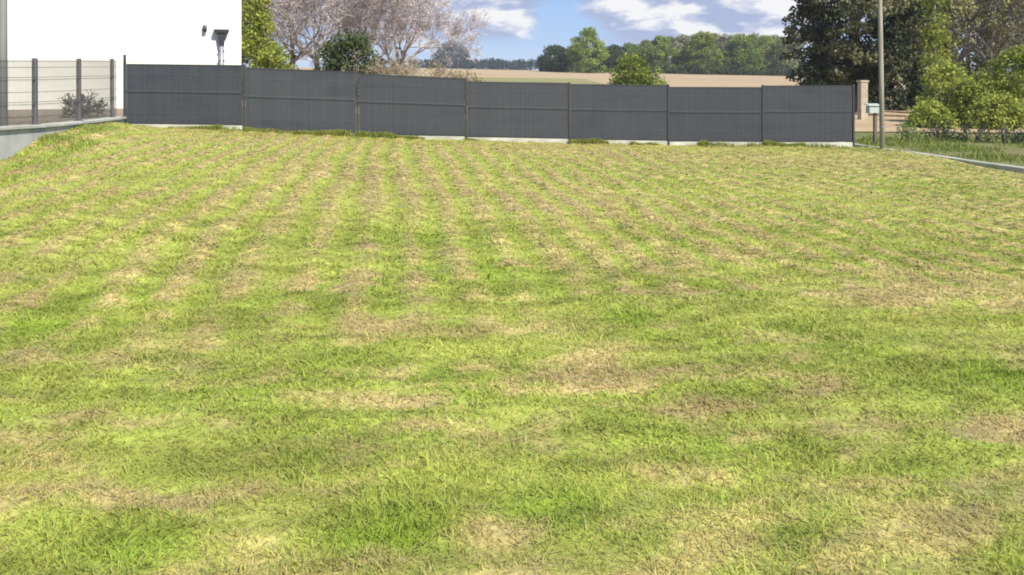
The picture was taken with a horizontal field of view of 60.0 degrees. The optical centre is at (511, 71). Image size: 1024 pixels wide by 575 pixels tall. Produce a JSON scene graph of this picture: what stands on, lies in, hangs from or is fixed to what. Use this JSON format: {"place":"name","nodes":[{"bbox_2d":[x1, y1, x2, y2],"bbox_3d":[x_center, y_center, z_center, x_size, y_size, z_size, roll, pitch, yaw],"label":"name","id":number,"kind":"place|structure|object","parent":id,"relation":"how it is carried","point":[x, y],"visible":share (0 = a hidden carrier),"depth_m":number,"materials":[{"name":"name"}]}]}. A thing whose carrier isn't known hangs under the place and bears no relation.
{"place":"outdoors","nodes":[
{"label":"outdoors","id":0,"kind":"place"},
{"bbox_2d":[8,108,122,125],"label":"soil","id":1,"kind":"structure","parent":0,"point":[42,113],"depth_m":22.24,"materials":[{"name":"beige soil"}]},
{"bbox_2d":[0,0,7,125],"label":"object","id":2,"kind":"object","parent":1,"relation":"on","point":[3,30],"visible":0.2,"depth_m":16.95,"materials":[{"name":"plastic"}]},
{"bbox_2d":[61,89,108,117],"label":"bare shrub","id":3,"kind":"object","parent":1,"relation":"on","point":[62,109],"visible":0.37,"depth_m":21.44,"materials":[{"name":"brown plant"}]},
{"bbox_2d":[0,122,1023,574],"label":"lawn","id":4,"kind":"structure","parent":0,"point":[272,533],"depth_m":4.83,"materials":[{"name":"green plant"}]},
{"bbox_2d":[128,72,1023,166],"bbox_3d":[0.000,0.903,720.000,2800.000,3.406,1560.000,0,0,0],"label":"ground","id":5,"kind":"structure","parent":0,"point":[1016,150],"depth_m":23.75,"materials":[{"name":"green plant"}]},
{"bbox_2d":[0,116,126,159],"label":"wall","id":6,"kind":"structure","parent":5,"relation":"on","point":[14,139],"depth_m":13.30,"materials":[{"name":"concrete"}]},
{"bbox_2d":[0,58,117,124],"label":"wire fence","id":7,"kind":"object","parent":6,"relation":"on","point":[77,90],"visible":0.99,"depth_m":15.69,"materials":[{"name":"metal"}]},
{"bbox_2d":[8,0,240,109],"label":"house","id":8,"kind":"structure","parent":5,"relation":"on","point":[46,33],"depth_m":25.78,"materials":[{"name":"white painted plaster"},{"name":"slate"}]},
{"bbox_2d":[251,41,298,69],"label":"hedge bush","id":9,"kind":"object","parent":5,"relation":"on","point":[271,56],"visible":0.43,"depth_m":32.76,"materials":[{"name":"green plant"}]},
{"bbox_2d":[241,0,390,69],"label":"bare tree","id":10,"kind":"object","parent":5,"relation":"on","point":[294,58],"visible":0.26,"depth_m":40.00,"materials":[{"name":"brown plant"}]},
{"bbox_2d":[244,0,411,69],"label":"bare tree","id":11,"kind":"object","parent":5,"relation":"on","point":[311,54],"visible":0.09,"depth_m":44.90,"materials":[{"name":"brown plant"}]},
{"bbox_2d":[242,0,452,72],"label":"bare tree","id":12,"kind":"object","parent":5,"relation":"on","point":[292,24],"visible":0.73,"depth_m":36.84,"materials":[{"name":"brown plant"}]},
{"bbox_2d":[311,29,386,73],"bbox_3d":[-6.463,-0.133,35.390,3.676,3.188,2.891,0,0,0],"label":"ivy bush","id":13,"kind":"object","parent":5,"relation":"on","point":[333,53],"visible":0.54,"depth_m":35.20,"materials":[{"name":"green plant"}]},
{"bbox_2d":[362,53,415,75],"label":"dry scrub","id":14,"kind":"object","parent":5,"relation":"on","point":[385,71],"visible":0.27,"depth_m":33.06,"materials":[{"name":"brown plant"}]},
{"bbox_2d":[326,0,490,74],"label":"bare tree","id":15,"kind":"object","parent":5,"relation":"on","point":[401,27],"visible":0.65,"depth_m":41.72,"materials":[{"name":"brown plant"}]},
{"bbox_2d":[394,50,473,94],"bbox_3d":[-3.013,0.504,30.889,3.544,2.635,3.034,0,0,0],"label":"dry scrub","id":16,"kind":"object","parent":5,"relation":"on","point":[439,72],"visible":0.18,"depth_m":30.84,"materials":[{"name":"brown plant"}]},
{"bbox_2d":[432,39,470,68],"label":"tree","id":17,"kind":"object","parent":5,"relation":"on","point":[464,56],"visible":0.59,"depth_m":426.88,"materials":[{"name":"grey plant"}]},
{"bbox_2d":[448,66,485,113],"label":"dry scrub","id":18,"kind":"object","parent":5,"relation":"on","point":[475,79],"visible":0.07,"depth_m":31.93,"materials":[{"name":"brown plant"}]},
{"bbox_2d":[408,57,540,69],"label":"conifers","id":19,"kind":"object","parent":5,"relation":"on","point":[492,63],"visible":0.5,"depth_m":432.47,"materials":[{"name":"plant"}]},
{"bbox_2d":[123,55,854,146],"bbox_3d":[0.145,0.963,21.014,17.554,2.662,0.066,0,0,-11],"label":"screen fence","id":20,"kind":"object","parent":5,"relation":"on","point":[159,95],"visible":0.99,"depth_m":20.84,"materials":[{"name":"grey metal"}]},
{"bbox_2d":[0,114,1023,183],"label":"weeds","id":21,"kind":"object","parent":5,"relation":"on","point":[50,138],"visible":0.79,"depth_m":20.35,"materials":[{"name":"green plant"}]},
{"bbox_2d":[534,44,573,71],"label":"tree","id":22,"kind":"object","parent":5,"relation":"on","point":[558,61],"visible":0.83,"depth_m":183.05,"materials":[{"name":"green plant"}]},
{"bbox_2d":[565,26,610,72],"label":"tree","id":23,"kind":"object","parent":5,"relation":"on","point":[588,56],"visible":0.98,"depth_m":173.92,"materials":[{"name":"green plant"}]},
{"bbox_2d":[598,44,630,72],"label":"tree","id":24,"kind":"object","parent":5,"relation":"on","point":[615,51],"visible":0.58,"depth_m":187.83,"materials":[{"name":"green plant"}]},
{"bbox_2d":[623,42,643,55],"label":"tree","id":25,"kind":"object","parent":5,"relation":"on","point":[630,47],"visible":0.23,"depth_m":202.26,"materials":[{"name":"green plant"}]},
{"bbox_2d":[607,51,666,84],"bbox_3d":[7.478,0.457,51.920,3.812,3.333,3.492,0,0,0],"label":"green bush","id":26,"kind":"object","parent":5,"relation":"on","point":[634,64],"visible":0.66,"depth_m":51.58,"materials":[{"name":"green plant"}]},
{"bbox_2d":[636,40,662,68],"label":"tree","id":27,"kind":"object","parent":5,"relation":"on","point":[643,43],"visible":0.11,"depth_m":205.29,"materials":[{"name":"green plant"}]},
{"bbox_2d":[641,35,684,73],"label":"tree","id":28,"kind":"object","parent":5,"relation":"on","point":[656,49],"visible":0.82,"depth_m":194.39,"materials":[{"name":"green plant"}]},
{"bbox_2d":[541,61,799,75],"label":"undergrowth","id":29,"kind":"object","parent":5,"relation":"on","point":[724,69],"visible":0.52,"depth_m":189.04,"materials":[{"name":"green plant"}]},
{"bbox_2d":[663,36,684,68],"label":"tree","id":30,"kind":"object","parent":5,"relation":"on","point":[671,38],"visible":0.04,"depth_m":220.84,"materials":[{"name":"green plant"}]},
{"bbox_2d":[665,34,700,73],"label":"tree","id":31,"kind":"object","parent":5,"relation":"on","point":[681,40],"visible":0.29,"depth_m":198.94,"materials":[{"name":"green plant"}]},
{"bbox_2d":[681,31,724,74],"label":"tree","id":32,"kind":"object","parent":5,"relation":"on","point":[700,39],"visible":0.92,"depth_m":190.55,"materials":[{"name":"green plant"}]},
{"bbox_2d":[704,33,727,65],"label":"tree","id":33,"kind":"object","parent":5,"relation":"on","point":[716,34],"visible":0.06,"depth_m":222.88,"materials":[{"name":"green plant"}]},
{"bbox_2d":[707,33,743,74],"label":"tree","id":34,"kind":"object","parent":5,"relation":"on","point":[724,39],"visible":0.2,"depth_m":198.85,"materials":[{"name":"green plant"}]},
{"bbox_2d":[721,33,764,74],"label":"tree","id":35,"kind":"object","parent":5,"relation":"on","point":[752,55],"visible":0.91,"depth_m":192.32,"materials":[{"name":"green plant"}]},
{"bbox_2d":[743,32,775,73],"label":"tree","id":36,"kind":"object","parent":5,"relation":"on","point":[753,34],"visible":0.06,"depth_m":221.84,"materials":[{"name":"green plant"}]},
{"bbox_2d":[745,34,780,74],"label":"tree","id":37,"kind":"object","parent":5,"relation":"on","point":[765,41],"visible":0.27,"depth_m":199.23,"materials":[{"name":"green plant"}]},
{"bbox_2d":[762,34,793,65],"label":"tree","id":38,"kind":"object","parent":5,"relation":"on","point":[775,37],"visible":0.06,"depth_m":225.19,"materials":[{"name":"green plant"}]},
{"bbox_2d":[761,36,803,75],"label":"tree","id":39,"kind":"object","parent":5,"relation":"on","point":[777,44],"visible":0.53,"depth_m":194.43,"materials":[{"name":"green plant"}]},
{"bbox_2d":[796,75,819,84],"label":"shade shrub","id":40,"kind":"object","parent":5,"relation":"on","point":[802,82],"visible":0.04,"depth_m":42.19,"materials":[{"name":"green plant"}]},
{"bbox_2d":[780,0,935,112],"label":"conifer tree","id":41,"kind":"object","parent":5,"relation":"on","point":[827,51],"visible":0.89,"depth_m":38.79,"materials":[{"name":"green plant"}]},
{"bbox_2d":[856,80,868,119],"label":"gate pillar","id":42,"kind":"structure","parent":5,"relation":"on","point":[862,95],"depth_m":34.86,"materials":[{"name":"stone"}]},
{"bbox_2d":[864,103,878,143],"bbox_3d":[9.970,1.608,24.500,0.380,1.445,0.260,0,0,-8],"label":"mailbox","id":43,"kind":"object","parent":5,"relation":"on","point":[873,108],"visible":0.65,"depth_m":24.46,"materials":[{"name":"white metal"}]},
{"bbox_2d":[878,0,884,148],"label":"utility pole","id":44,"kind":"object","parent":5,"relation":"on","point":[881,84],"visible":0.85,"depth_m":22.25,"materials":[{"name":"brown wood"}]},
{"bbox_2d":[868,68,915,110],"bbox_3d":[18.213,0.878,42.414,2.567,2.482,2.859,0,0,-25],"label":"shade shrub","id":45,"kind":"object","parent":5,"relation":"on","point":[898,92],"visible":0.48,"depth_m":42.10,"materials":[{"name":"green plant"}]},
{"bbox_2d":[890,121,927,141],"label":"shrub","id":46,"kind":"object","parent":5,"relation":"on","point":[907,134],"visible":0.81,"depth_m":25.91,"materials":[{"name":"green plant"}]},
{"bbox_2d":[886,0,978,108],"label":"olive green tree","id":47,"kind":"object","parent":5,"relation":"on","point":[915,46],"visible":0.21,"depth_m":42.30,"materials":[{"name":"green plant"}]},
{"bbox_2d":[905,99,960,128],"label":"leafy bush","id":48,"kind":"object","parent":5,"relation":"on","point":[924,113],"visible":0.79,"depth_m":30.68,"materials":[{"name":"green plant"}]},
{"bbox_2d":[917,0,953,98],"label":"slender tree","id":49,"kind":"object","parent":5,"relation":"on","point":[933,32],"visible":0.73,"depth_m":35.92,"materials":[{"name":"green plant"}]},
{"bbox_2d":[855,143,1023,172],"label":"kerb","id":50,"kind":"structure","parent":5,"relation":"on","point":[1012,168],"depth_m":18.81,"materials":[{"name":"grey concrete"}]},
{"bbox_2d":[903,54,976,99],"bbox_3d":[24.226,0.469,49.992,4.610,3.422,2.757,0,0,0],"label":"hedge plant","id":51,"kind":"object","parent":5,"relation":"on","point":[962,63],"visible":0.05,"depth_m":49.73,"materials":[{"name":"green plant"}]},
{"bbox_2d":[919,117,965,140],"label":"shrub","id":52,"kind":"object","parent":5,"relation":"on","point":[946,132],"visible":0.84,"depth_m":26.14,"materials":[{"name":"green plant"}]},
{"bbox_2d":[864,0,1023,87],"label":"budding tree","id":53,"kind":"object","parent":5,"relation":"on","point":[962,55],"visible":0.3,"depth_m":44.97,"materials":[{"name":"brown plant"}]},
{"bbox_2d":[915,61,978,124],"bbox_3d":[16.139,0.933,32.901,2.237,2.670,1.977,0,0,16],"label":"leafy bush","id":54,"kind":"object","parent":5,"relation":"on","point":[949,77],"visible":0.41,"depth_m":32.73,"materials":[{"name":"green plant"}]},
{"bbox_2d":[922,0,1023,78],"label":"budding tree","id":55,"kind":"object","parent":5,"relation":"on","point":[993,37],"visible":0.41,"depth_m":43.71,"materials":[{"name":"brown plant"}]},
{"bbox_2d":[950,121,995,142],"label":"shrub","id":56,"kind":"object","parent":5,"relation":"on","point":[964,137],"visible":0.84,"depth_m":25.68,"materials":[{"name":"green plant"}]},
{"bbox_2d":[949,64,1008,124],"bbox_3d":[16.861,1.020,31.993,2.222,2.606,2.058,0,0,43],"label":"leafy bush","id":57,"kind":"object","parent":5,"relation":"on","point":[970,89],"visible":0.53,"depth_m":31.77,"materials":[{"name":"green plant"}]},
{"bbox_2d":[943,0,1023,89],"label":"budding tree","id":58,"kind":"object","parent":5,"relation":"on","point":[987,19],"visible":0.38,"depth_m":44.50,"materials":[{"name":"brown plant"}]},
{"bbox_2d":[951,45,1019,102],"bbox_3d":[26.849,0.355,50.014,4.557,3.704,2.882,0,0,0],"label":"hedge plant","id":59,"kind":"object","parent":5,"relation":"on","point":[976,60],"visible":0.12,"depth_m":49.89,"materials":[{"name":"green plant"}]},
{"bbox_2d":[964,91,1023,130],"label":"leafy bush","id":60,"kind":"object","parent":5,"relation":"on","point":[995,111],"visible":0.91,"depth_m":30.16,"materials":[{"name":"green plant"}]},
{"bbox_2d":[981,120,1023,143],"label":"shrub","id":61,"kind":"object","parent":5,"relation":"on","point":[1017,136],"visible":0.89,"depth_m":25.31,"materials":[{"name":"green plant"}]},
{"bbox_2d":[984,44,1023,125],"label":"leafy bush","id":62,"kind":"object","parent":5,"relation":"on","point":[1016,56],"visible":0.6,"depth_m":31.33,"materials":[{"name":"green plant"}]},
{"bbox_2d":[241,0,1018,71],"label":"sky","id":63,"kind":"structure","parent":0,"point":[517,29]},
{"bbox_2d":[242,68,1023,132],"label":"field","id":64,"kind":"structure","parent":0,"point":[894,119],"depth_m":115.26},
{"bbox_2d":[241,0,276,93],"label":"cypress","id":65,"kind":"object","parent":64,"relation":"on","point":[252,42],"visible":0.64,"depth_m":33.62,"materials":[{"name":"green plant"}]},
{"bbox_2d":[242,75,602,83],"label":"crop strip","id":66,"kind":"object","parent":64,"relation":"on","point":[552,80],"visible":0.12,"depth_m":99.11,"materials":[{"name":"beige plant"}]},
{"bbox_2d":[903,53,931,107],"bbox_3d":[18.091,0.707,39.517,1.146,3.022,1.142,0,0,0],"label":"cypress","id":67,"kind":"object","parent":64,"relation":"on","point":[910,96],"visible":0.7,"depth_m":39.38,"materials":[{"name":"green plant"}]},
{"bbox_2d":[920,1,1022,75],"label":"round tree","id":68,"kind":"object","parent":64,"relation":"on","point":[988,44],"visible":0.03,"depth_m":57.29,"materials":[{"name":"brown plant"}]},
{"bbox_2d":[955,14,1023,56],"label":"round tree","id":69,"kind":"object","parent":64,"relation":"on","point":[975,35],"visible":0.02,"depth_m":61.17,"materials":[{"name":"green plant"}]}
]}

